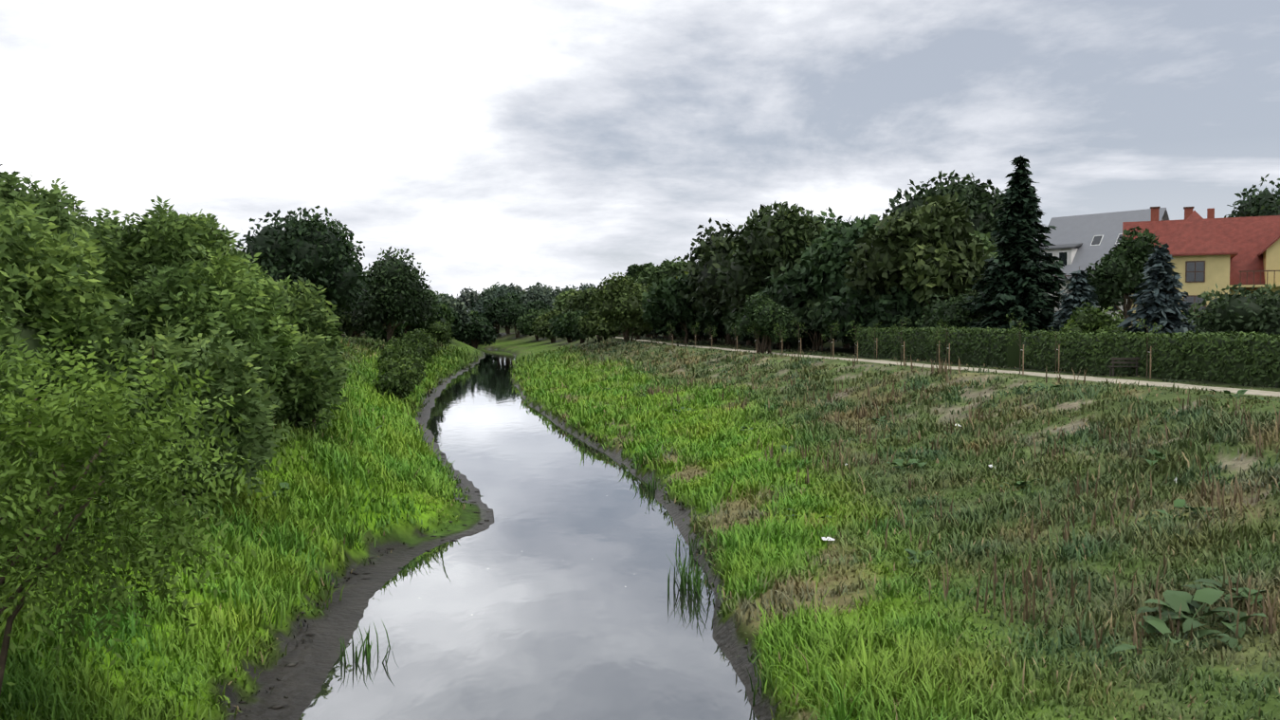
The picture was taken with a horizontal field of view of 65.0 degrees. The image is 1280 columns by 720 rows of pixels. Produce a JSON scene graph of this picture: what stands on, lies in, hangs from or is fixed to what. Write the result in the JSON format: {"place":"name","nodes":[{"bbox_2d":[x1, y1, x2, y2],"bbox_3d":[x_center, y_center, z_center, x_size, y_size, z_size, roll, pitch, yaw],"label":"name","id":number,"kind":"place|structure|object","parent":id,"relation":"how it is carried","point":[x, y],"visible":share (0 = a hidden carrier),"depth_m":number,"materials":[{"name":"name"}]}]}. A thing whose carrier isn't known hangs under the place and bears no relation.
{"place":"outdoors","nodes":[
{"label":"outdoors","id":0,"kind":"place"},
{"bbox_2d":[298,347,756,719],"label":"river water","id":1,"kind":"structure","parent":0,"point":[544,595],"depth_m":22.27,"materials":[{"name":"grey liquid"}]},
{"bbox_2d":[0,323,1279,719],"bbox_3d":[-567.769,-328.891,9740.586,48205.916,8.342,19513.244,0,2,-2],"label":"terrain","id":2,"kind":"structure","parent":0,"point":[315,655],"depth_m":22.49,"materials":[{"name":"green plant"}]},
{"bbox_2d":[0,293,43,394],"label":"bush","id":3,"kind":"object","parent":2,"relation":"on","point":[11,359],"visible":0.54,"depth_m":16.01,"materials":[{"name":"green plant"}]},
{"bbox_2d":[0,164,89,260],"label":"shrub","id":4,"kind":"object","parent":2,"relation":"on","point":[9,184],"visible":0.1,"depth_m":25.45,"materials":[{"name":"green plant"}]},
{"bbox_2d":[0,191,148,476],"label":"shrub","id":5,"kind":"object","parent":2,"relation":"on","point":[44,277],"visible":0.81,"depth_m":20.00,"materials":[{"name":"green plant"}]},
{"bbox_2d":[19,178,136,244],"bbox_3d":[-22.183,-3.130,37.984,7.439,7.451,7.212,0,2,-2],"label":"shrub","id":6,"kind":"object","parent":2,"relation":"on","point":[87,224],"depth_m":37.89,"materials":[{"name":"green plant"}]},
{"bbox_2d":[0,333,269,701],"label":"bush","id":7,"kind":"object","parent":2,"relation":"on","point":[55,437],"visible":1,"depth_m":11.48,"materials":[{"name":"green plant"}]},
{"bbox_2d":[73,195,255,328],"bbox_3d":[-16.463,-2.149,34.285,6.654,6.233,6.215,0,2,-2],"label":"shrub","id":8,"kind":"object","parent":2,"relation":"on","point":[160,238],"visible":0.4,"depth_m":32.60,"materials":[{"name":"green plant"}]},
{"bbox_2d":[76,313,292,505],"bbox_3d":[-11.077,1.293,24.111,4.855,4.777,4.877,0,2,-2],"label":"shrub","id":9,"kind":"object","parent":2,"relation":"on","point":[230,371],"visible":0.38,"depth_m":23.57,"materials":[{"name":"green plant"}]},
{"bbox_2d":[108,244,306,421],"bbox_3d":[-12.807,-0.538,29.384,5.861,5.656,5.534,0,2,-2],"label":"shrub","id":10,"kind":"object","parent":2,"relation":"on","point":[194,302],"visible":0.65,"depth_m":28.32,"materials":[{"name":"green plant"}]},
{"bbox_2d":[259,481,290,500],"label":"weed","id":11,"kind":"object","parent":2,"relation":"on","point":[283,484],"visible":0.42,"depth_m":26.66,"materials":[{"name":"green plant"}]},
{"bbox_2d":[250,264,300,300],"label":"shrub","id":12,"kind":"object","parent":2,"relation":"on","point":[263,274],"depth_m":51.70,"materials":[{"name":"green plant"}]},
{"bbox_2d":[257,274,347,396],"bbox_3d":[-16.038,-0.908,43.780,5.569,5.680,5.026,-2,3,-45],"label":"shrub","id":13,"kind":"object","parent":2,"relation":"on","point":[280,285],"depth_m":43.95,"materials":[{"name":"green plant"}]},
{"bbox_2d":[234,205,372,318],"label":"round tree","id":14,"kind":"object","parent":2,"relation":"on","point":[315,250],"visible":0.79,"depth_m":68.38,"materials":[{"name":"green plant"}]},
{"bbox_2d":[262,275,348,379],"bbox_3d":[-13.821,-0.457,37.849,5.642,5.388,5.361,0,2,-2],"label":"shrub","id":15,"kind":"object","parent":2,"relation":"on","point":[316,316],"visible":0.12,"depth_m":37.39,"materials":[{"name":"green plant"}]},
{"bbox_2d":[264,326,349,433],"bbox_3d":[-11.878,0.890,33.274,4.312,4.145,4.336,0,2,-2],"label":"shrub","id":16,"kind":"object","parent":2,"relation":"on","point":[310,386],"visible":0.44,"depth_m":32.22,"materials":[{"name":"green plant"}]},
{"bbox_2d":[327,309,362,336],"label":"bush","id":17,"kind":"object","parent":2,"relation":"on","point":[346,325],"visible":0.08,"depth_m":130.59,"materials":[{"name":"green plant"}]},
{"bbox_2d":[365,320,407,341],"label":"bush","id":18,"kind":"object","parent":2,"relation":"on","point":[381,334],"visible":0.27,"depth_m":125.12,"materials":[{"name":"green plant"}]},
{"bbox_2d":[343,246,436,341],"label":"round tree","id":19,"kind":"object","parent":2,"relation":"on","point":[396,291],"visible":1,"depth_m":107.78,"materials":[{"name":"green plant"}]},
{"bbox_2d":[371,361,419,400],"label":"bush","id":20,"kind":"object","parent":2,"relation":"on","point":[399,380],"visible":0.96,"depth_m":68.13,"materials":[{"name":"green plant"}]},
{"bbox_2d":[377,343,423,363],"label":"bush","id":21,"kind":"object","parent":2,"relation":"on","point":[390,351],"visible":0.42,"depth_m":88.28,"materials":[{"name":"green plant"}]},
{"bbox_2d":[377,354,427,385],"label":"bush","id":22,"kind":"object","parent":2,"relation":"on","point":[393,363],"visible":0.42,"depth_m":77.54,"materials":[{"name":"green plant"}]},
{"bbox_2d":[385,330,431,361],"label":"bush","id":23,"kind":"object","parent":2,"relation":"on","point":[409,339],"visible":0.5,"depth_m":101.84,"materials":[{"name":"green plant"}]},
{"bbox_2d":[401,287,440,333],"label":"tree","id":24,"kind":"object","parent":2,"relation":"on","point":[430,320],"visible":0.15,"depth_m":133.10,"materials":[{"name":"green plant"}]},
{"bbox_2d":[408,328,439,361],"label":"bush","id":25,"kind":"object","parent":2,"relation":"on","point":[421,335],"visible":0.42,"depth_m":120.14,"materials":[{"name":"green plant"}]},
{"bbox_2d":[424,320,454,348],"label":"bush","id":26,"kind":"object","parent":2,"relation":"on","point":[439,332],"visible":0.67,"depth_m":148.48,"materials":[{"name":"green plant"}]},
{"bbox_2d":[436,303,455,325],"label":"tree","id":27,"kind":"object","parent":2,"relation":"on","point":[448,315],"visible":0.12,"depth_m":192.62,"materials":[{"name":"green plant"}]},
{"bbox_2d":[437,294,471,327],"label":"tree","id":28,"kind":"object","parent":2,"relation":"on","point":[459,307],"visible":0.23,"depth_m":251.42,"materials":[{"name":"green plant"}]},
{"bbox_2d":[447,307,462,334],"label":"tree","id":29,"kind":"object","parent":2,"relation":"on","point":[456,323],"visible":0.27,"depth_m":203.19,"materials":[{"name":"green plant"}]},
{"bbox_2d":[456,286,480,308],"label":"tree","id":30,"kind":"object","parent":2,"relation":"on","point":[464,297],"visible":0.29,"depth_m":475.35,"materials":[{"name":"green plant"}]},
{"bbox_2d":[453,310,497,348],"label":"bush","id":31,"kind":"object","parent":2,"relation":"on","point":[477,329],"visible":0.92,"depth_m":258.97,"materials":[{"name":"green plant"}]},
{"bbox_2d":[475,281,504,305],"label":"tree","id":32,"kind":"object","parent":2,"relation":"on","point":[484,292],"visible":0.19,"depth_m":425.53,"materials":[{"name":"green plant"}]},
{"bbox_2d":[470,288,511,334],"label":"tree","id":33,"kind":"object","parent":2,"relation":"on","point":[479,307],"visible":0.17,"depth_m":308.20,"materials":[{"name":"green plant"}]},
{"bbox_2d":[238,432,747,708],"bbox_3d":[-4.121,4.765,36.365,11.189,0.466,48.367,0,2,-9],"label":"mud debris","id":34,"kind":"object","parent":2,"relation":"on","point":[294,664],"visible":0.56,"depth_m":24.84,"materials":[{"name":"brown soil"}]},
{"bbox_2d":[483,283,520,327],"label":"tree","id":35,"kind":"object","parent":2,"relation":"on","point":[505,288],"visible":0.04,"depth_m":361.78,"materials":[{"name":"green plant"}]},
{"bbox_2d":[482,290,523,333],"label":"tree","id":36,"kind":"object","parent":2,"relation":"on","point":[493,307],"visible":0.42,"depth_m":300.82,"materials":[{"name":"green plant"}]},
{"bbox_2d":[495,302,533,338],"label":"tree","id":37,"kind":"object","parent":2,"relation":"on","point":[511,314],"visible":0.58,"depth_m":281.94,"materials":[{"name":"green plant"}]},
{"bbox_2d":[515,307,549,341],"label":"tree","id":38,"kind":"object","parent":2,"relation":"on","point":[524,324],"visible":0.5,"depth_m":258.01,"materials":[{"name":"green plant"}]},
{"bbox_2d":[519,299,552,311],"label":"tree","id":39,"kind":"object","parent":2,"relation":"on","point":[538,304],"visible":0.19,"depth_m":287.34,"materials":[{"name":"green plant"}]},
{"bbox_2d":[520,281,555,309],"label":"tree","id":40,"kind":"object","parent":2,"relation":"on","point":[534,294],"visible":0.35,"depth_m":322.31,"materials":[{"name":"green plant"}]},
{"bbox_2d":[530,308,566,343],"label":"tree","id":41,"kind":"object","parent":2,"relation":"on","point":[542,326],"visible":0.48,"depth_m":235.15,"materials":[{"name":"green plant"}]},
{"bbox_2d":[548,284,579,298],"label":"tree","id":42,"kind":"object","parent":2,"relation":"on","point":[558,291],"visible":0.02,"depth_m":342.51,"materials":[{"name":"green plant"}]},
{"bbox_2d":[551,289,576,312],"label":"tree","id":43,"kind":"object","parent":2,"relation":"on","point":[560,301],"visible":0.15,"depth_m":296.37,"materials":[{"name":"green plant"}]},
{"bbox_2d":[548,312,589,343],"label":"tree","id":44,"kind":"object","parent":2,"relation":"on","point":[557,328],"visible":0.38,"depth_m":211.23,"materials":[{"name":"green plant"}]},
{"bbox_2d":[559,309,588,344],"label":"tree","id":45,"kind":"object","parent":2,"relation":"on","point":[570,324],"visible":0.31,"depth_m":189.56,"materials":[{"name":"green plant"}]},
{"bbox_2d":[561,286,600,312],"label":"tree","id":46,"kind":"object","parent":2,"relation":"on","point":[577,301],"visible":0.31,"depth_m":245.50,"materials":[{"name":"green plant"}]},
{"bbox_2d":[577,308,621,340],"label":"bush","id":47,"kind":"object","parent":2,"relation":"on","point":[591,323],"visible":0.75,"depth_m":167.21,"materials":[{"name":"green plant"}]},
{"bbox_2d":[589,272,656,342],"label":"tree","id":48,"kind":"object","parent":2,"relation":"on","point":[618,300],"visible":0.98,"depth_m":139.19,"materials":[{"name":"green plant"}]},
{"bbox_2d":[623,263,641,280],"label":"tree","id":49,"kind":"object","parent":2,"relation":"on","point":[631,270],"visible":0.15,"depth_m":288.49,"materials":[{"name":"green plant"}]},
{"bbox_2d":[616,321,654,339],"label":"bush","id":50,"kind":"object","parent":2,"relation":"on","point":[640,331],"visible":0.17,"depth_m":156.20,"materials":[{"name":"green plant"}]},
{"bbox_2d":[0,332,1279,719],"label":"grass tufts","id":51,"kind":"object","parent":2,"relation":"on","point":[362,414],"visible":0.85,"depth_m":23.15,"materials":[{"name":"green plant"}]},
{"bbox_2d":[632,256,688,339],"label":"tree","id":52,"kind":"object","parent":2,"relation":"on","point":[668,268],"visible":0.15,"depth_m":155.01,"materials":[{"name":"green plant"}]},
{"bbox_2d":[641,273,714,343],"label":"tree","id":53,"kind":"object","parent":2,"relation":"on","point":[671,306],"visible":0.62,"depth_m":123.21,"materials":[{"name":"green plant"}]},
{"bbox_2d":[674,325,713,341],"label":"bush","id":54,"kind":"object","parent":2,"relation":"on","point":[681,333],"visible":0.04,"depth_m":141.59,"materials":[{"name":"green plant"}]},
{"bbox_2d":[679,217,749,345],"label":"tree","id":55,"kind":"object","parent":2,"relation":"on","point":[712,251],"visible":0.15,"depth_m":113.44,"materials":[{"name":"green plant"}]},
{"bbox_2d":[695,302,746,345],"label":"tree","id":56,"kind":"object","parent":2,"relation":"on","point":[720,326],"visible":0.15,"depth_m":119.46,"materials":[{"name":"green plant"}]},
{"bbox_2d":[704,329,740,343],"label":"bush","id":57,"kind":"object","parent":2,"relation":"on","point":[718,335],"visible":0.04,"depth_m":125.36,"materials":[{"name":"green plant"}]},
{"bbox_2d":[720,304,765,345],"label":"tree","id":58,"kind":"object","parent":2,"relation":"on","point":[729,320],"visible":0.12,"depth_m":109.38,"materials":[{"name":"green plant"}]},
{"bbox_2d":[733,291,795,353],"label":"tree","id":59,"kind":"object","parent":2,"relation":"on","point":[766,317],"visible":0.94,"depth_m":79.26,"materials":[{"name":"green plant"}]},
{"bbox_2d":[710,201,835,312],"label":"tree","id":60,"kind":"object","parent":2,"relation":"on","point":[777,239],"visible":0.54,"depth_m":100.82,"materials":[{"name":"green plant"}]},
{"bbox_2d":[741,287,811,348],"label":"bush","id":61,"kind":"object","parent":2,"relation":"on","point":[779,344],"visible":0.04,"depth_m":97.38,"materials":[{"name":"green plant"}]},
{"bbox_2d":[743,292,828,348],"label":"bush","id":62,"kind":"object","parent":2,"relation":"on","point":[803,342],"depth_m":94.56,"materials":[{"name":"green plant"}]},
{"bbox_2d":[772,293,835,350],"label":"tree","id":63,"kind":"object","parent":2,"relation":"on","point":[810,313],"visible":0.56,"depth_m":87.53,"materials":[{"name":"green plant"}]},
{"bbox_2d":[759,260,849,347],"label":"tree","id":64,"kind":"object","parent":2,"relation":"on","point":[793,290],"visible":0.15,"depth_m":90.85,"materials":[{"name":"green plant"}]},
{"bbox_2d":[803,206,844,341],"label":"tree","id":65,"kind":"object","parent":2,"relation":"on","point":[831,214],"depth_m":109.71,"materials":[{"name":"green plant"}]},
{"bbox_2d":[821,321,840,359],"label":"staked sapling","id":66,"kind":"object","parent":2,"relation":"on","point":[834,329],"visible":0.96,"depth_m":64.56,"materials":[{"name":"green plant"}]},
{"bbox_2d":[822,292,860,352],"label":"tree","id":67,"kind":"object","parent":2,"relation":"on","point":[825,326],"visible":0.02,"depth_m":82.46,"materials":[{"name":"green plant"}]},
{"bbox_2d":[799,214,889,301],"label":"tree","id":68,"kind":"object","parent":2,"relation":"on","point":[825,256],"visible":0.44,"depth_m":86.58,"materials":[{"name":"green plant"}]},
{"bbox_2d":[845,320,862,363],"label":"staked sapling","id":69,"kind":"object","parent":2,"relation":"on","point":[858,327],"visible":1,"depth_m":59.88,"materials":[{"name":"green plant"}]},
{"bbox_2d":[822,285,931,346],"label":"bush","id":70,"kind":"object","parent":2,"relation":"on","point":[867,310],"visible":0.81,"depth_m":75.21,"materials":[{"name":"green plant"}]},
{"bbox_2d":[889,317,911,365],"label":"staked sapling","id":71,"kind":"object","parent":2,"relation":"on","point":[895,330],"visible":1,"depth_m":55.17,"materials":[{"name":"green plant"}]},
{"bbox_2d":[886,458,926,471],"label":"weed","id":72,"kind":"object","parent":2,"relation":"on","point":[899,462],"visible":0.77,"depth_m":31.62,"materials":[{"name":"green plant"}]},
{"bbox_2d":[841,192,996,321],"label":"tree","id":73,"kind":"object","parent":2,"relation":"on","point":[923,251],"visible":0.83,"depth_m":73.33,"materials":[{"name":"green plant"}]},
{"bbox_2d":[904,548,934,564],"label":"weed","id":74,"kind":"object","parent":2,"relation":"on","point":[912,553],"visible":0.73,"depth_m":21.64,"materials":[{"name":"green plant"}]},
{"bbox_2d":[595,334,1279,396],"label":"path","id":75,"kind":"structure","parent":2,"relation":"on","point":[1218,389],"depth_m":43.49,"materials":[{"name":"beige gravel"}]},
{"bbox_2d":[855,325,1028,367],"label":"hedge","id":76,"kind":"object","parent":2,"relation":"on","point":[989,346],"visible":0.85,"depth_m":58.87,"materials":[{"name":"green plant"}]},
{"bbox_2d":[881,169,1005,248],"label":"tree","id":77,"kind":"object","parent":2,"relation":"on","point":[982,203],"visible":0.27,"depth_m":106.21,"materials":[{"name":"green plant"}]},
{"bbox_2d":[935,318,957,369],"bbox_3d":[15.176,-0.703,49.673,1.128,2.644,1.006,1,2,23],"label":"staked sapling","id":78,"kind":"object","parent":2,"relation":"on","point":[951,332],"visible":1,"depth_m":49.69,"materials":[{"name":"green plant"}]},
{"bbox_2d":[914,288,987,328],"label":"bush","id":79,"kind":"object","parent":2,"relation":"on","point":[954,313],"visible":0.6,"depth_m":65.37,"materials":[{"name":"green plant"}]},
{"bbox_2d":[934,228,999,303],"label":"tree","id":80,"kind":"object","parent":2,"relation":"on","point":[984,238],"depth_m":93.78,"materials":[{"name":"green plant"}]},
{"bbox_2d":[958,155,1068,335],"bbox_3d":[23.180,-6.148,62.280,7.482,13.022,7.828,0,2,-2],"label":"spruce tree","id":81,"kind":"object","parent":2,"relation":"on","point":[1018,277],"visible":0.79,"depth_m":61.40,"materials":[{"name":"green plant"}]},
{"bbox_2d":[1005,311,1028,375],"bbox_3d":[16.613,-0.663,44.227,0.961,2.860,1.257,0,2,-2],"label":"staked sapling","id":82,"kind":"object","parent":2,"relation":"on","point":[1019,323],"visible":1,"depth_m":44.24,"materials":[{"name":"green plant"}]},
{"bbox_2d":[1000,478,1040,493],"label":"weed","id":83,"kind":"object","parent":2,"relation":"on","point":[1019,483],"visible":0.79,"depth_m":26.00,"materials":[{"name":"green plant"}]},
{"bbox_2d":[1044,322,1069,372],"bbox_3d":[19.655,-0.526,47.233,1.080,2.508,1.097,1,2,30],"label":"staked sapling","id":84,"kind":"object","parent":2,"relation":"on","point":[1055,349],"visible":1,"depth_m":47.30,"materials":[{"name":"green plant"}]},
{"bbox_2d":[1048,266,1099,331],"bbox_3d":[24.294,-2.135,56.031,4.370,6.141,4.646,0,2,-2],"label":"blue spruce tree","id":85,"kind":"object","parent":2,"relation":"on","point":[1080,286],"visible":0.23,"depth_m":55.59,"materials":[{"name":"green plant"}]},
{"bbox_2d":[1059,301,1128,337],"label":"bush","id":86,"kind":"object","parent":2,"relation":"on","point":[1094,320],"visible":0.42,"depth_m":51.16,"materials":[{"name":"green plant"}]},
{"bbox_2d":[1038,207,1170,319],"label":"house","id":87,"kind":"structure","parent":2,"relation":"on","point":[1083,242],"depth_m":95.70,"materials":[{"name":"white"}]},
{"bbox_2d":[1083,225,1162,329],"bbox_3d":[28.482,-3.837,59.278,5.347,7.877,5.467,0,2,-2],"label":"garden tree","id":88,"kind":"object","parent":2,"relation":"on","point":[1117,277],"visible":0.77,"depth_m":57.67,"materials":[{"name":"green plant"}]},
{"bbox_2d":[1107,357,1140,376],"bbox_3d":[21.024,0.300,43.656,1.200,0.850,0.480,0,2,9],"label":"bench","id":89,"kind":"object","parent":2,"relation":"on","point":[1136,362],"visible":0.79,"depth_m":43.43,"materials":[{"name":"wood"}]},
{"bbox_2d":[1020,328,1279,387],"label":"hedge","id":90,"kind":"object","parent":2,"relation":"on","point":[1240,357],"visible":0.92,"depth_m":41.65,"materials":[{"name":"green plant"}]},
{"bbox_2d":[1135,318,1164,379],"bbox_3d":[20.950,-0.415,41.157,1.165,2.610,0.891,0,2,-2],"label":"staked sapling","id":91,"kind":"object","parent":2,"relation":"on","point":[1152,335],"visible":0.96,"depth_m":41.19,"materials":[{"name":"green plant"}]},
{"bbox_2d":[1138,449,1170,465],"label":"weed","id":92,"kind":"object","parent":2,"relation":"on","point":[1157,453],"visible":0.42,"depth_m":25.38,"materials":[{"name":"green plant"}]},
{"bbox_2d":[1116,242,1203,338],"bbox_3d":[24.317,-2.173,46.841,4.505,6.547,4.506,0,2,-2],"label":"blue spruce tree","id":93,"kind":"object","parent":2,"relation":"on","point":[1160,298],"visible":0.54,"depth_m":46.41,"materials":[{"name":"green plant"}]},
{"bbox_2d":[1109,615,1229,654],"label":"burdock plant","id":94,"kind":"object","parent":2,"relation":"on","point":[1154,624],"visible":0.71,"depth_m":15.01,"materials":[{"name":"green plant"}]},
{"bbox_2d":[1152,498,1218,519],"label":"weed","id":95,"kind":"object","parent":2,"relation":"on","point":[1179,502],"visible":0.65,"depth_m":21.31,"materials":[{"name":"green plant"}]},
{"bbox_2d":[1180,305,1208,332],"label":"bush","id":96,"kind":"object","parent":2,"relation":"on","point":[1188,317],"visible":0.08,"depth_m":48.79,"materials":[{"name":"green plant"}]},
{"bbox_2d":[1122,206,1279,327],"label":"yellow house","id":97,"kind":"structure","parent":2,"relation":"on","point":[1210,253],"depth_m":74.16,"materials":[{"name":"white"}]},
{"bbox_2d":[1135,586,1267,651],"bbox_3d":[8.677,3.907,15.412,1.492,0.574,2.103,-1,2,-29],"label":"burdock plant","id":98,"kind":"object","parent":2,"relation":"on","point":[1174,599],"visible":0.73,"depth_m":15.56,"materials":[{"name":"green plant"}]},
{"bbox_2d":[1177,575,1279,608],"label":"burdock plant","id":99,"kind":"object","parent":2,"relation":"on","point":[1253,593],"visible":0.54,"depth_m":16.07,"materials":[{"name":"green plant"}]},
{"bbox_2d":[1181,208,1276,219],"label":"chimney","id":100,"kind":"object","parent":2,"relation":"on","point":[1210,212],"depth_m":95.33,"materials":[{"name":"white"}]},
{"bbox_2d":[1199,388,1263,399],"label":"weed","id":101,"kind":"object","parent":2,"relation":"on","point":[1242,392],"visible":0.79,"depth_m":30.77,"materials":[{"name":"green plant"}]},
{"bbox_2d":[1188,282,1279,337],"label":"bush","id":102,"kind":"object","parent":2,"relation":"on","point":[1248,313],"visible":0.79,"depth_m":41.30,"materials":[{"name":"green plant"}]},
{"bbox_2d":[1224,173,1279,217],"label":"tree","id":103,"kind":"object","parent":2,"relation":"on","point":[1265,202],"visible":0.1,"depth_m":100.61,"materials":[{"name":"green plant"}]},
{"bbox_2d":[0,0,1279,298],"label":"sky","id":104,"kind":"structure","parent":0,"point":[524,143],"materials":[{"name":"white"}]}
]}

